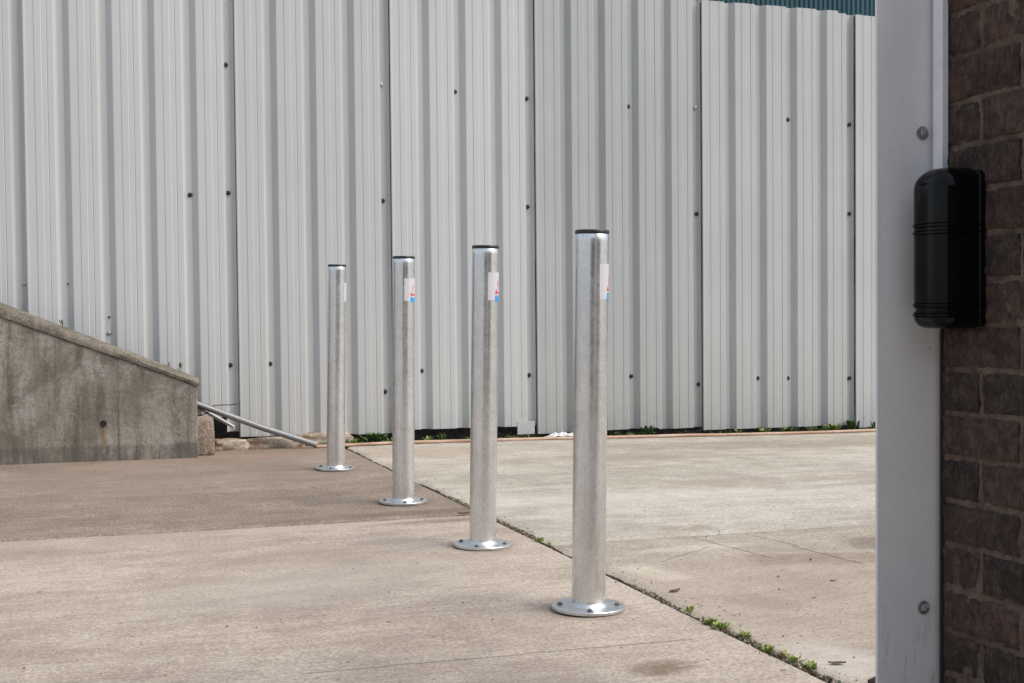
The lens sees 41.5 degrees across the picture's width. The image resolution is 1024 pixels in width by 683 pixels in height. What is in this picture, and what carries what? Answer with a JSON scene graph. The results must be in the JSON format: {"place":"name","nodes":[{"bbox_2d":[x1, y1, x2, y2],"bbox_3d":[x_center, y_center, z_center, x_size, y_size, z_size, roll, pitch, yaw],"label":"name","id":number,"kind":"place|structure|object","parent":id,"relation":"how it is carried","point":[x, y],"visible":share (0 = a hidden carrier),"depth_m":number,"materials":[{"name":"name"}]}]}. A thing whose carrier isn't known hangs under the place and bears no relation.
{"place":"outdoors","nodes":[
{"label":"outdoors","id":0,"kind":"place"},
{"bbox_2d":[0,446,469,541],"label":"concrete slab","id":1,"kind":"structure","parent":0,"point":[237,489],"depth_m":5.73,"materials":[{"name":"beige concrete"}]},
{"bbox_2d":[0,302,198,464],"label":"ramp wall","id":2,"kind":"structure","parent":1,"relation":"on","point":[68,394],"depth_m":6.99,"materials":[{"name":"concrete"}]},
{"bbox_2d":[197,416,214,455],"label":"concrete block","id":3,"kind":"structure","parent":1,"relation":"on","point":[206,441],"depth_m":7.24,"materials":[{"name":"beige concrete"}]},
{"bbox_2d":[215,438,249,450],"bbox_3d":[-1.572,0.582,7.512,0.216,0.090,0.113,-1,2,-19],"label":"foot stone","id":4,"kind":"object","parent":1,"relation":"on","point":[229,444],"visible":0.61,"depth_m":7.47,"materials":[{"name":"beige stone"}]},
{"bbox_2d":[197,401,317,447],"bbox_3d":[-1.600,0.387,7.489,1.030,0.436,0.051,-1,2,-10],"label":"steel pipe","id":5,"kind":"object","parent":1,"relation":"on","point":[253,424],"visible":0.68,"depth_m":7.51,"materials":[{"name":"silver metal"}]},
{"bbox_2d":[197,408,234,428],"bbox_3d":[-1.663,0.415,7.535,0.235,0.167,0.028,-1,2,-19],"label":"steel angle","id":6,"kind":"object","parent":5,"relation":"attached to","point":[220,419],"visible":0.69,"depth_m":7.55,"materials":[{"name":"silver metal"}]},
{"bbox_2d":[197,403,237,415],"bbox_3d":[-1.639,0.382,7.491,0.237,0.070,0.025,-1,2,-26],"label":"tie wire","id":7,"kind":"object","parent":5,"relation":"attached to","point":[213,405],"visible":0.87,"depth_m":7.47,"materials":[{"name":"metal"}]},
{"bbox_2d":[315,264,355,470],"bbox_3d":[-0.857,0.123,6.586,0.195,0.999,0.195,0,2,-9],"label":"bollard","id":8,"kind":"object","parent":1,"relation":"on","point":[336,349],"visible":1,"depth_m":6.55,"materials":[{"name":"metal"}]},
{"bbox_2d":[379,256,426,505],"bbox_3d":[-0.440,0.154,5.468,0.195,0.999,0.195,-1,2,-29],"label":"bollard","id":9,"kind":"object","parent":1,"relation":"on","point":[403,372],"visible":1,"depth_m":5.43,"materials":[{"name":"metal"}]},
{"bbox_2d":[0,516,825,682],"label":"concrete slab","id":10,"kind":"structure","parent":0,"point":[66,604],"depth_m":3.50,"materials":[{"name":"beige concrete"}]},
{"bbox_2d":[453,245,511,550],"bbox_3d":[-0.092,0.180,4.483,0.195,0.999,0.195,0,2,-5],"label":"bollard","id":11,"kind":"object","parent":10,"relation":"on","point":[484,386],"visible":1,"depth_m":4.45,"materials":[{"name":"metal"}]},
{"bbox_2d":[552,229,624,616],"bbox_3d":[0.206,0.206,3.553,0.195,0.999,0.195,0,2,-19],"label":"bollard","id":12,"kind":"object","parent":10,"relation":"on","point":[591,300],"visible":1,"depth_m":3.52,"materials":[{"name":"metal"}]},
{"bbox_2d":[780,649,790,657],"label":"weed","id":13,"kind":"object","parent":10,"relation":"on","point":[782,654],"visible":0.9,"depth_m":3.07,"materials":[{"name":"yellow plant"}]},
{"bbox_2d":[875,0,939,682],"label":"door post","id":14,"kind":"object","parent":10,"relation":"on","point":[907,455],"depth_m":2.28,"materials":[{"name":"grey metal"}]},
{"bbox_2d":[212,417,871,449],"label":"soil","id":15,"kind":"structure","parent":0,"point":[220,430],"depth_m":8.31,"materials":[{"name":"black soil"}]},
{"bbox_2d":[246,436,304,448],"bbox_3d":[-1.350,0.575,7.613,0.380,0.079,0.111,-1,2,-19],"label":"foot stone","id":16,"kind":"object","parent":15,"relation":"on","point":[268,442],"visible":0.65,"depth_m":7.57,"materials":[{"name":"beige stone"}]},
{"bbox_2d":[297,432,353,445],"bbox_3d":[-1.097,0.570,7.783,0.381,0.093,0.105,-1,2,-19],"label":"foot stone","id":17,"kind":"object","parent":15,"relation":"on","point":[320,438],"visible":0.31,"depth_m":7.74,"materials":[{"name":"beige stone"}]},
{"bbox_2d":[348,438,361,442],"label":"weed","id":18,"kind":"object","parent":15,"relation":"on","point":[354,440],"visible":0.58,"depth_m":7.73,"materials":[{"name":"green plant"}]},
{"bbox_2d":[358,432,387,442],"bbox_3d":[-0.803,0.563,7.821,0.185,0.073,0.188,0,2,24],"label":"weed","id":19,"kind":"object","parent":15,"relation":"on","point":[373,437],"visible":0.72,"depth_m":7.77,"materials":[{"name":"green plant"}]},
{"bbox_2d":[422,436,432,443],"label":"weed","id":20,"kind":"object","parent":15,"relation":"on","point":[429,438],"visible":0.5,"depth_m":7.89,"materials":[{"name":"green plant"}]},
{"bbox_2d":[0,0,874,436],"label":"sheet metal fence","id":21,"kind":"object","parent":15,"relation":"on","point":[204,192],"visible":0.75,"depth_m":8.01,"materials":[{"name":"metal"}]},
{"bbox_2d":[435,432,448,439],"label":"weed","id":22,"kind":"object","parent":15,"relation":"on","point":[439,436],"visible":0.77,"depth_m":7.95,"materials":[{"name":"green plant"}]},
{"bbox_2d":[545,432,572,436],"bbox_3d":[0.301,0.562,8.175,0.210,0.033,0.070,-1,2,-19],"label":"plastic scrap","id":23,"kind":"object","parent":15,"relation":"on","point":[561,434],"visible":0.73,"depth_m":8.16,"materials":[{"name":"white plastic"}]},
{"bbox_2d":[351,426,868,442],"bbox_3d":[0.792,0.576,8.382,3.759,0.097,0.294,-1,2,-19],"label":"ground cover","id":24,"kind":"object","parent":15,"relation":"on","point":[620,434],"visible":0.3,"depth_m":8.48,"materials":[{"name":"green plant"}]},
{"bbox_2d":[639,425,655,434],"bbox_3d":[0.842,0.556,8.381,0.114,0.078,0.091,-1,2,-1],"label":"weed","id":25,"kind":"object","parent":15,"relation":"on","point":[649,430],"visible":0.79,"depth_m":8.36,"materials":[{"name":"green plant"}]},
{"bbox_2d":[758,428,770,431],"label":"weed","id":26,"kind":"object","parent":15,"relation":"on","point":[763,430],"visible":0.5,"depth_m":8.61,"materials":[{"name":"green plant"}]},
{"bbox_2d":[780,427,799,431],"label":"weed","id":27,"kind":"object","parent":15,"relation":"on","point":[787,429],"visible":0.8,"depth_m":8.69,"materials":[{"name":"green plant"}]},
{"bbox_2d":[806,426,823,430],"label":"weed","id":28,"kind":"object","parent":15,"relation":"on","point":[813,429],"visible":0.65,"depth_m":8.68,"materials":[{"name":"green plant"}]},
{"bbox_2d":[824,423,842,430],"bbox_3d":[2.081,0.562,8.770,0.118,0.068,0.129,-2,2,-41],"label":"weed","id":29,"kind":"object","parent":15,"relation":"on","point":[831,426],"visible":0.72,"depth_m":8.74,"materials":[{"name":"green plant"}]},
{"bbox_2d":[843,419,862,429],"bbox_3d":[2.235,0.551,8.856,0.139,0.084,0.139,-1,2,-19],"label":"weed","id":30,"kind":"object","parent":15,"relation":"on","point":[851,425],"visible":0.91,"depth_m":8.82,"materials":[{"name":"green plant"}]},
{"bbox_2d":[869,421,874,428],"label":"weed","id":31,"kind":"object","parent":15,"relation":"on","point":[873,425],"visible":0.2,"depth_m":8.81,"materials":[{"name":"green plant"}]},
{"bbox_2d":[353,452,830,682],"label":"joint bed","id":32,"kind":"object","parent":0,"point":[811,674],"visible":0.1,"depth_m":4.00,"materials":[{"name":"soil"}]},
{"bbox_2d":[535,537,543,542],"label":"weed","id":33,"kind":"object","parent":32,"relation":"on","point":[540,539],"visible":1,"depth_m":4.57,"materials":[{"name":"green plant"}]},
{"bbox_2d":[448,496,840,682],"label":"joint moss","id":34,"kind":"object","parent":32,"relation":"on","point":[797,664],"visible":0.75,"depth_m":3.31,"materials":[{"name":"green plant"}]},
{"bbox_2d":[703,616,717,625],"bbox_3d":[0.499,0.704,3.395,0.040,0.019,0.038,-1,2,-19],"label":"weed","id":35,"kind":"object","parent":34,"relation":"on","point":[709,621],"visible":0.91,"depth_m":3.39,"materials":[{"name":"green plant"}]},
{"bbox_2d":[737,630,752,637],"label":"weed","id":36,"kind":"object","parent":34,"relation":"on","point":[742,632],"visible":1,"depth_m":3.26,"materials":[{"name":"green plant"}]},
{"bbox_2d":[761,644,773,651],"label":"weed","id":37,"kind":"object","parent":34,"relation":"on","point":[768,648],"visible":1,"depth_m":3.13,"materials":[{"name":"green plant"}]},
{"bbox_2d":[787,654,803,662],"bbox_3d":[0.636,0.713,3.030,0.032,0.021,0.033,-1,2,-19],"label":"weed","id":38,"kind":"object","parent":34,"relation":"on","point":[792,658],"visible":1,"depth_m":3.03,"materials":[{"name":"green plant"}]},
{"bbox_2d":[684,606,694,612],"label":"weed","id":39,"kind":"object","parent":32,"relation":"on","point":[689,609],"visible":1,"depth_m":3.52,"materials":[{"name":"green plant"}]},
{"bbox_2d":[711,621,731,629],"bbox_3d":[0.519,0.707,3.355,0.056,0.017,0.048,-1,2,-19],"label":"weed","id":40,"kind":"object","parent":32,"relation":"on","point":[719,624],"visible":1,"depth_m":3.35,"materials":[{"name":"green plant"}]},
{"bbox_2d":[939,0,1023,682],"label":"brick wall","id":41,"kind":"structure","parent":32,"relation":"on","point":[981,602],"depth_m":2.17,"materials":[{"name":"brown brick"}]},
{"bbox_2d":[933,0,947,168],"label":"cable trunking","id":42,"kind":"object","parent":41,"relation":"attached to","point":[940,82],"depth_m":2.26,"materials":[{"name":"white plastic"}]},
{"bbox_2d":[912,167,985,328],"bbox_3d":[0.708,-0.153,2.211,0.081,0.262,0.104,-1,2,-19],"label":"sensor box","id":43,"kind":"object","parent":41,"relation":"attached to","point":[949,232],"visible":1,"depth_m":2.17,"materials":[{"name":"black plastic"}]},
{"bbox_2d":[348,432,874,546],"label":"concrete slab","id":44,"kind":"structure","parent":0,"point":[667,487],"depth_m":6.07,"materials":[{"name":"beige concrete"}]},
{"bbox_2d":[4,433,874,680],"bbox_3d":[0.335,0.676,5.358,5.884,0.057,5.279,-1,2,-19],"label":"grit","id":45,"kind":"object","parent":44,"relation":"on","point":[610,574],"visible":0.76,"depth_m":3.89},
{"bbox_2d":[316,429,874,447],"bbox_3d":[1.460,0.567,8.434,5.400,0.076,0.034,-1,2,-19],"label":"concrete curb","id":46,"kind":"object","parent":44,"relation":"on","point":[608,437],"visible":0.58,"depth_m":8.19,"materials":[{"name":"beige concrete"}]},
{"bbox_2d":[553,525,874,682],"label":"concrete slab","id":47,"kind":"structure","parent":0,"point":[763,561],"depth_m":3.87,"materials":[{"name":"beige concrete"}]},
{"bbox_2d":[804,660,817,670],"bbox_3d":[0.661,0.715,2.975,0.030,0.021,0.038,-1,2,-19],"label":"weed","id":48,"kind":"object","parent":47,"relation":"on","point":[811,665],"visible":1,"depth_m":2.98,"materials":[{"name":"green plant"}]},
{"bbox_2d":[828,661,845,663],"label":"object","id":49,"kind":"object","parent":47,"relation":"on","point":[836,662],"visible":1,"depth_m":3.01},
{"bbox_2d":[868,676,874,682],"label":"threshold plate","id":50,"kind":"object","parent":47,"relation":"on","point":[871,680],"visible":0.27,"depth_m":2.85,"materials":[{"name":"metal"}]},
{"bbox_2d":[709,0,874,15],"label":"clad building","id":51,"kind":"structure","parent":0,"point":[858,7],"depth_m":15.97,"materials":[{"name":"teal metal"}]}
]}

